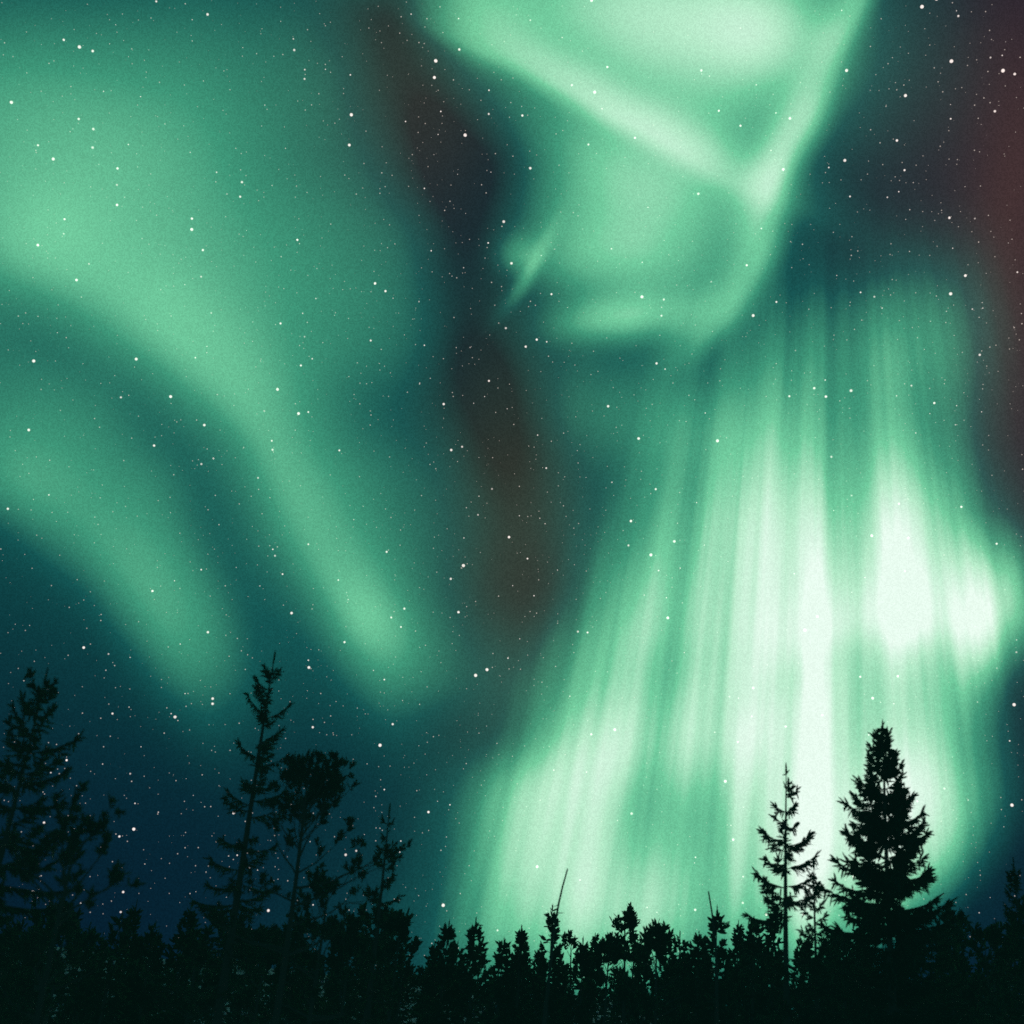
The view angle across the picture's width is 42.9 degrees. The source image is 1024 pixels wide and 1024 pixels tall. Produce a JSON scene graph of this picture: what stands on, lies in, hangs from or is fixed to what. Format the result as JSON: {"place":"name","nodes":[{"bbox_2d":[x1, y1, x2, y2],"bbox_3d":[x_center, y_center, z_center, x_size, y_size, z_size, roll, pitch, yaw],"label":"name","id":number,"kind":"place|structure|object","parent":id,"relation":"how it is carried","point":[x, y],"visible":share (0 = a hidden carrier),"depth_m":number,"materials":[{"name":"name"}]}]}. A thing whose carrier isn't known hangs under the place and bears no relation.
{"place":"outdoors","nodes":[
{"label":"outdoors","id":0,"kind":"place"},
{"bbox_2d":[0,947,719,1023],"bbox_3d":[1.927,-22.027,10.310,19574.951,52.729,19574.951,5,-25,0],"label":"ground","id":1,"kind":"structure","parent":0,"point":[228,1009],"depth_m":194.48,"materials":[{"name":"black"}]},
{"bbox_2d":[0,666,85,1014],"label":"spruce","id":2,"kind":"object","parent":1,"relation":"on","point":[32,811],"visible":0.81,"depth_m":27.81,"materials":[{"name":"black plant"}]},
{"bbox_2d":[35,953,72,1004],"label":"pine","id":3,"kind":"object","parent":1,"relation":"on","point":[57,996],"visible":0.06,"depth_m":106.66,"materials":[{"name":"black plant"}]},
{"bbox_2d":[49,986,72,1022],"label":"spruce","id":4,"kind":"object","parent":1,"relation":"on","point":[54,1008],"visible":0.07,"depth_m":127.10,"materials":[{"name":"black plant"}]},
{"bbox_2d":[11,898,116,1023],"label":"pine","id":5,"kind":"object","parent":1,"relation":"on","point":[71,924],"visible":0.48,"depth_m":59.09,"materials":[{"name":"black plant"}]},
{"bbox_2d":[51,930,89,1018],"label":"tree","id":6,"kind":"object","parent":1,"relation":"on","point":[75,946],"visible":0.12,"depth_m":95.34,"materials":[{"name":"black plant"}]},
{"bbox_2d":[40,922,102,1023],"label":"spruce","id":7,"kind":"object","parent":1,"relation":"on","point":[75,1007],"visible":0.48,"depth_m":68.63,"materials":[{"name":"black plant"}]},
{"bbox_2d":[0,780,146,1023],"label":"pine","id":8,"kind":"object","parent":1,"relation":"on","point":[29,950],"visible":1,"depth_m":23.76,"materials":[{"name":"black plant"}]},
{"bbox_2d":[73,912,133,1023],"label":"spruce","id":9,"kind":"object","parent":1,"relation":"on","point":[110,1006],"visible":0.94,"depth_m":62.28,"materials":[{"name":"black plant"}]},
{"bbox_2d":[93,899,144,1023],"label":"spruce","id":10,"kind":"object","parent":1,"relation":"on","point":[133,914],"visible":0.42,"depth_m":70.08,"materials":[{"name":"black plant"}]},
{"bbox_2d":[111,920,170,1023],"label":"spruce","id":11,"kind":"object","parent":1,"relation":"on","point":[147,945],"visible":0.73,"depth_m":70.92,"materials":[{"name":"black plant"}]},
{"bbox_2d":[140,904,201,1023],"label":"spruce","id":12,"kind":"object","parent":1,"relation":"on","point":[190,918],"visible":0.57,"depth_m":73.16,"materials":[{"name":"black plant"}]},
{"bbox_2d":[126,924,234,1023],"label":"pine","id":13,"kind":"object","parent":1,"relation":"on","point":[209,980],"visible":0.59,"depth_m":59.53,"materials":[{"name":"black plant"}]},
{"bbox_2d":[204,954,229,1023],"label":"spruce","id":14,"kind":"object","parent":1,"relation":"on","point":[209,1020],"visible":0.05,"depth_m":97.41,"materials":[{"name":"black plant"}]},
{"bbox_2d":[173,650,295,1023],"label":"conifer tree","id":15,"kind":"object","parent":1,"relation":"on","point":[229,960],"visible":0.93,"depth_m":37.90,"materials":[{"name":"black plant"}]},
{"bbox_2d":[231,932,318,1023],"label":"pine","id":16,"kind":"object","parent":1,"relation":"on","point":[307,956],"visible":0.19,"depth_m":64.47,"materials":[{"name":"black plant"}]},
{"bbox_2d":[257,910,314,1023],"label":"spruce","id":17,"kind":"object","parent":1,"relation":"on","point":[294,993],"visible":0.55,"depth_m":57.61,"materials":[{"name":"black plant"}]},
{"bbox_2d":[194,746,412,1023],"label":"pine tree","id":18,"kind":"object","parent":1,"relation":"on","point":[297,773],"visible":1,"depth_m":37.12,"materials":[{"name":"black plant"}]},
{"bbox_2d":[261,862,374,1023],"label":"pine","id":19,"kind":"object","parent":1,"relation":"on","point":[353,1004],"visible":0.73,"depth_m":39.39,"materials":[{"name":"black plant"}]},
{"bbox_2d":[319,968,335,1004],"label":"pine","id":20,"kind":"object","parent":1,"relation":"on","point":[323,976],"visible":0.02,"depth_m":131.48,"materials":[{"name":"black plant"}]},
{"bbox_2d":[304,912,389,1023],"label":"pine","id":21,"kind":"object","parent":1,"relation":"on","point":[348,944],"visible":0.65,"depth_m":57.19,"materials":[{"name":"black plant"}]},
{"bbox_2d":[334,803,405,1023],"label":"thin spruce","id":22,"kind":"object","parent":1,"relation":"on","point":[373,960],"visible":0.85,"depth_m":42.63,"materials":[{"name":"black plant"}]},
{"bbox_2d":[341,902,406,1018],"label":"pine","id":23,"kind":"object","parent":1,"relation":"on","point":[358,986],"visible":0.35,"depth_m":74.19,"materials":[{"name":"black plant"}]},
{"bbox_2d":[358,907,423,1021],"bbox_3d":[-5.587,23.261,58.679,3.218,10.792,3.360,13,-26,-17],"label":"pine","id":24,"kind":"object","parent":1,"relation":"on","point":[399,921],"visible":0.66,"depth_m":60.31,"materials":[{"name":"black plant"}]},
{"bbox_2d":[377,943,418,1023],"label":"spruce","id":25,"kind":"object","parent":1,"relation":"on","point":[402,1000],"visible":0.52,"depth_m":85.37,"materials":[{"name":"black plant"}]},
{"bbox_2d":[396,984,412,1023],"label":"spruce","id":26,"kind":"object","parent":1,"relation":"on","point":[408,1006],"visible":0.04,"depth_m":165.68,"materials":[{"name":"black plant"}]},
{"bbox_2d":[408,942,443,1023],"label":"spruce","id":27,"kind":"object","parent":1,"relation":"on","point":[432,949],"visible":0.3,"depth_m":79.21,"materials":[{"name":"black plant"}]},
{"bbox_2d":[411,919,468,1023],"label":"spruce","id":28,"kind":"object","parent":1,"relation":"on","point":[446,995],"visible":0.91,"depth_m":59.77,"materials":[{"name":"black plant"}]},
{"bbox_2d":[432,945,459,1000],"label":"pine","id":29,"kind":"object","parent":1,"relation":"on","point":[445,962],"visible":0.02,"depth_m":101.99,"materials":[{"name":"black plant"}]},
{"bbox_2d":[437,942,473,1023],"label":"spruce","id":30,"kind":"object","parent":1,"relation":"on","point":[460,960],"visible":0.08,"depth_m":78.64,"materials":[{"name":"black plant"}]},
{"bbox_2d":[450,917,497,1023],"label":"spruce","id":31,"kind":"object","parent":1,"relation":"on","point":[464,996],"visible":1,"depth_m":58.63,"materials":[{"name":"black plant"}]},
{"bbox_2d":[465,1000,483,1021],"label":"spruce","id":32,"kind":"object","parent":1,"relation":"on","point":[480,1008],"visible":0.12,"depth_m":167.80,"materials":[{"name":"black plant"}]},
{"bbox_2d":[467,944,499,1021],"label":"conifer tree","id":33,"kind":"object","parent":1,"relation":"on","point":[474,988],"visible":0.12,"depth_m":102.77,"materials":[{"name":"black plant"}]},
{"bbox_2d":[473,938,520,1023],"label":"spruce","id":34,"kind":"object","parent":1,"relation":"on","point":[505,981],"visible":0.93,"depth_m":72.75,"materials":[{"name":"black plant"}]},
{"bbox_2d":[496,954,529,1018],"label":"spruce","id":35,"kind":"object","parent":1,"relation":"on","point":[524,998],"visible":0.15,"depth_m":76.82,"materials":[{"name":"black plant"}]},
{"bbox_2d":[500,925,534,1023],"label":"spruce","id":36,"kind":"object","parent":1,"relation":"on","point":[521,938],"visible":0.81,"depth_m":74.97,"materials":[{"name":"black plant"}]},
{"bbox_2d":[508,941,534,1020],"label":"spruce","id":37,"kind":"object","parent":1,"relation":"on","point":[530,960],"visible":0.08,"depth_m":110.08,"materials":[{"name":"black plant"}]},
{"bbox_2d":[524,950,553,1023],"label":"spruce","id":38,"kind":"object","parent":1,"relation":"on","point":[530,970],"visible":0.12,"depth_m":77.91,"materials":[{"name":"black plant"}]},
{"bbox_2d":[515,904,572,1023],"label":"spruce","id":39,"kind":"object","parent":1,"relation":"on","point":[557,988],"visible":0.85,"depth_m":69.40,"materials":[{"name":"black plant"}]},
{"bbox_2d":[535,869,567,1023],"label":"snag","id":40,"kind":"object","parent":1,"relation":"on","point":[545,1006],"visible":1,"depth_m":47.48,"materials":[{"name":"black plant"}]},
{"bbox_2d":[542,979,563,1019],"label":"spruce","id":41,"kind":"object","parent":1,"relation":"on","point":[558,1017],"visible":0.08,"depth_m":81.51,"materials":[{"name":"black plant"}]},
{"bbox_2d":[550,930,589,1018],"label":"conifer tree","id":42,"kind":"object","parent":1,"relation":"on","point":[566,938],"visible":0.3,"depth_m":96.83,"materials":[{"name":"black plant"}]},
{"bbox_2d":[566,984,577,1023],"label":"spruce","id":43,"kind":"object","parent":1,"relation":"on","point":[572,994],"visible":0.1,"depth_m":167.37,"materials":[{"name":"black plant"}]},
{"bbox_2d":[557,936,601,1023],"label":"spruce","id":44,"kind":"object","parent":1,"relation":"on","point":[583,957],"visible":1,"depth_m":64.48,"materials":[{"name":"black plant"}]},
{"bbox_2d":[577,932,608,1023],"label":"spruce","id":45,"kind":"object","parent":1,"relation":"on","point":[595,939],"visible":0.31,"depth_m":95.37,"materials":[{"name":"black plant"}]},
{"bbox_2d":[593,972,612,1022],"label":"conifer tree","id":46,"kind":"object","parent":1,"relation":"on","point":[609,978],"visible":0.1,"depth_m":147.09,"materials":[{"name":"black plant"}]},
{"bbox_2d":[572,932,651,1023],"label":"pine","id":47,"kind":"object","parent":1,"relation":"on","point":[609,948],"visible":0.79,"depth_m":72.81,"materials":[{"name":"black plant"}]},
{"bbox_2d":[602,976,621,1023],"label":"spruce","id":48,"kind":"object","parent":1,"relation":"on","point":[611,986],"visible":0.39,"depth_m":132.02,"materials":[{"name":"black plant"}]},
{"bbox_2d":[605,976,632,1023],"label":"spruce","id":49,"kind":"object","parent":1,"relation":"on","point":[614,1010],"visible":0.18,"depth_m":85.86,"materials":[{"name":"black plant"}]},
{"bbox_2d":[609,902,644,1023],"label":"pine","id":50,"kind":"object","parent":1,"relation":"on","point":[629,919],"visible":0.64,"depth_m":76.78,"materials":[{"name":"black plant"}]},
{"bbox_2d":[613,936,645,1016],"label":"tree","id":51,"kind":"object","parent":1,"relation":"on","point":[634,961],"visible":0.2,"depth_m":105.03,"materials":[{"name":"black plant"}]},
{"bbox_2d":[621,948,660,1023],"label":"spruce","id":52,"kind":"object","parent":1,"relation":"on","point":[636,1015],"visible":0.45,"depth_m":78.14,"materials":[{"name":"black plant"}]},
{"bbox_2d":[630,966,660,1020],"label":"tree","id":53,"kind":"object","parent":1,"relation":"on","point":[652,987],"visible":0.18,"depth_m":142.76,"materials":[{"name":"black plant"}]},
{"bbox_2d":[609,918,698,1023],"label":"pine","id":54,"kind":"object","parent":1,"relation":"on","point":[658,944],"visible":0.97,"depth_m":60.23,"materials":[{"name":"black plant"}]},
{"bbox_2d":[649,969,663,998],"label":"pine","id":55,"kind":"object","parent":1,"relation":"on","point":[659,994],"visible":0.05,"depth_m":121.41,"materials":[{"name":"black plant"}]},
{"bbox_2d":[650,941,676,1023],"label":"spruce","id":56,"kind":"object","parent":1,"relation":"on","point":[661,980],"visible":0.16,"depth_m":82.65,"materials":[{"name":"black plant"}]},
{"bbox_2d":[657,933,700,1023],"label":"spruce","id":57,"kind":"object","parent":1,"relation":"on","point":[672,963],"visible":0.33,"depth_m":74.52,"materials":[{"name":"black plant"}]},
{"bbox_2d":[662,932,719,1023],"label":"spruce","id":58,"kind":"object","parent":1,"relation":"on","point":[695,953],"visible":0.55,"depth_m":61.41,"materials":[{"name":"black plant"}]},
{"bbox_2d":[701,958,714,1018],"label":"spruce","id":59,"kind":"object","parent":1,"relation":"on","point":[711,962],"visible":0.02,"depth_m":105.83,"materials":[{"name":"black plant"}]},
{"bbox_2d":[691,906,737,1023],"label":"spruce","id":60,"kind":"object","parent":1,"relation":"on","point":[729,1014],"visible":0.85,"depth_m":59.22,"materials":[{"name":"black plant"}]},
{"bbox_2d":[704,891,729,1023],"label":"snag","id":61,"kind":"object","parent":1,"relation":"on","point":[708,996],"visible":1,"depth_m":46.82,"materials":[{"name":"black plant"}]},
{"bbox_2d":[720,919,754,1020],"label":"spruce","id":62,"kind":"object","parent":1,"relation":"on","point":[734,953],"visible":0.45,"depth_m":70.64,"materials":[{"name":"black plant"}]},
{"bbox_2d":[721,939,779,1016],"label":"tree","id":63,"kind":"object","parent":1,"relation":"on","point":[757,968],"visible":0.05,"depth_m":76.81,"materials":[{"name":"black plant"}]},
{"bbox_2d":[730,921,781,1023],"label":"spruce","id":64,"kind":"object","parent":1,"relation":"on","point":[743,990],"visible":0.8,"depth_m":65.14,"materials":[{"name":"black plant"}]},
{"bbox_2d":[736,937,782,1021],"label":"tree","id":65,"kind":"object","parent":1,"relation":"on","point":[763,945],"visible":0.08,"depth_m":89.14,"materials":[{"name":"black plant"}]},
{"bbox_2d":[768,977,782,1006],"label":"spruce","id":66,"kind":"object","parent":1,"relation":"on","point":[780,1003],"visible":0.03,"depth_m":87.33,"materials":[{"name":"black plant"}]},
{"bbox_2d":[754,912,799,1023],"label":"spruce","id":67,"kind":"object","parent":1,"relation":"on","point":[770,938],"visible":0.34,"depth_m":68.81,"materials":[{"name":"black plant"}]},
{"bbox_2d":[733,764,845,1023],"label":"conifer tree","id":68,"kind":"object","parent":1,"relation":"on","point":[781,968],"visible":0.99,"depth_m":41.59,"materials":[{"name":"black plant"}]},
{"bbox_2d":[789,942,812,1023],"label":"spruce","id":69,"kind":"object","parent":1,"relation":"on","point":[798,955],"visible":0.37,"depth_m":70.57,"materials":[{"name":"black plant"}]},
{"bbox_2d":[801,940,820,1010],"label":"spruce","id":70,"kind":"object","parent":1,"relation":"on","point":[811,947],"visible":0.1,"depth_m":94.53,"materials":[{"name":"black plant"}]},
{"bbox_2d":[790,856,844,1023],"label":"spruce","id":71,"kind":"object","parent":1,"relation":"on","point":[824,948],"visible":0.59,"depth_m":42.88,"materials":[{"name":"black plant"}]},
{"bbox_2d":[818,933,853,1011],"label":"tree","id":72,"kind":"object","parent":1,"relation":"on","point":[832,942],"visible":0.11,"depth_m":86.17,"materials":[{"name":"black plant"}]},
{"bbox_2d":[850,923,865,1006],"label":"spruce","id":73,"kind":"object","parent":1,"relation":"on","point":[858,928],"visible":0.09,"depth_m":78.35,"materials":[{"name":"black plant"}]},
{"bbox_2d":[788,719,1007,1023],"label":"spruce","id":74,"kind":"object","parent":1,"relation":"on","point":[882,922],"visible":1,"depth_m":38.81,"materials":[{"name":"black plant"}]},
{"bbox_2d":[920,939,958,1010],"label":"tree","id":75,"kind":"object","parent":1,"relation":"on","point":[932,957],"visible":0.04,"depth_m":99.19,"materials":[{"name":"black plant"}]},
{"bbox_2d":[946,907,978,1022],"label":"spruce","id":76,"kind":"object","parent":1,"relation":"on","point":[960,914],"visible":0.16,"depth_m":76.95,"materials":[{"name":"black plant"}]},
{"bbox_2d":[994,859,1023,1023],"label":"spruce","id":77,"kind":"object","parent":1,"relation":"on","point":[1017,927],"visible":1,"depth_m":42.99,"materials":[{"name":"black plant"}]},
{"bbox_2d":[995,909,1023,1020],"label":"spruce","id":78,"kind":"object","parent":1,"relation":"on","point":[1008,927],"visible":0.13,"depth_m":65.14,"materials":[{"name":"black plant"}]},
{"bbox_2d":[999,895,1023,1020],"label":"tree","id":79,"kind":"object","parent":1,"relation":"on","point":[1014,988],"visible":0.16,"depth_m":63.04,"materials":[{"name":"black plant"}]},
{"bbox_2d":[0,0,1023,1008],"label":"sky","id":80,"kind":"structure","parent":0,"point":[597,421],"materials":[{"name":"green"}]},
{"bbox_2d":[577,966,605,1004],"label":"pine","id":81,"kind":"object","parent":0,"point":[594,979],"visible":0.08,"depth_m":140.39,"materials":[{"name":"black plant"}]}
]}

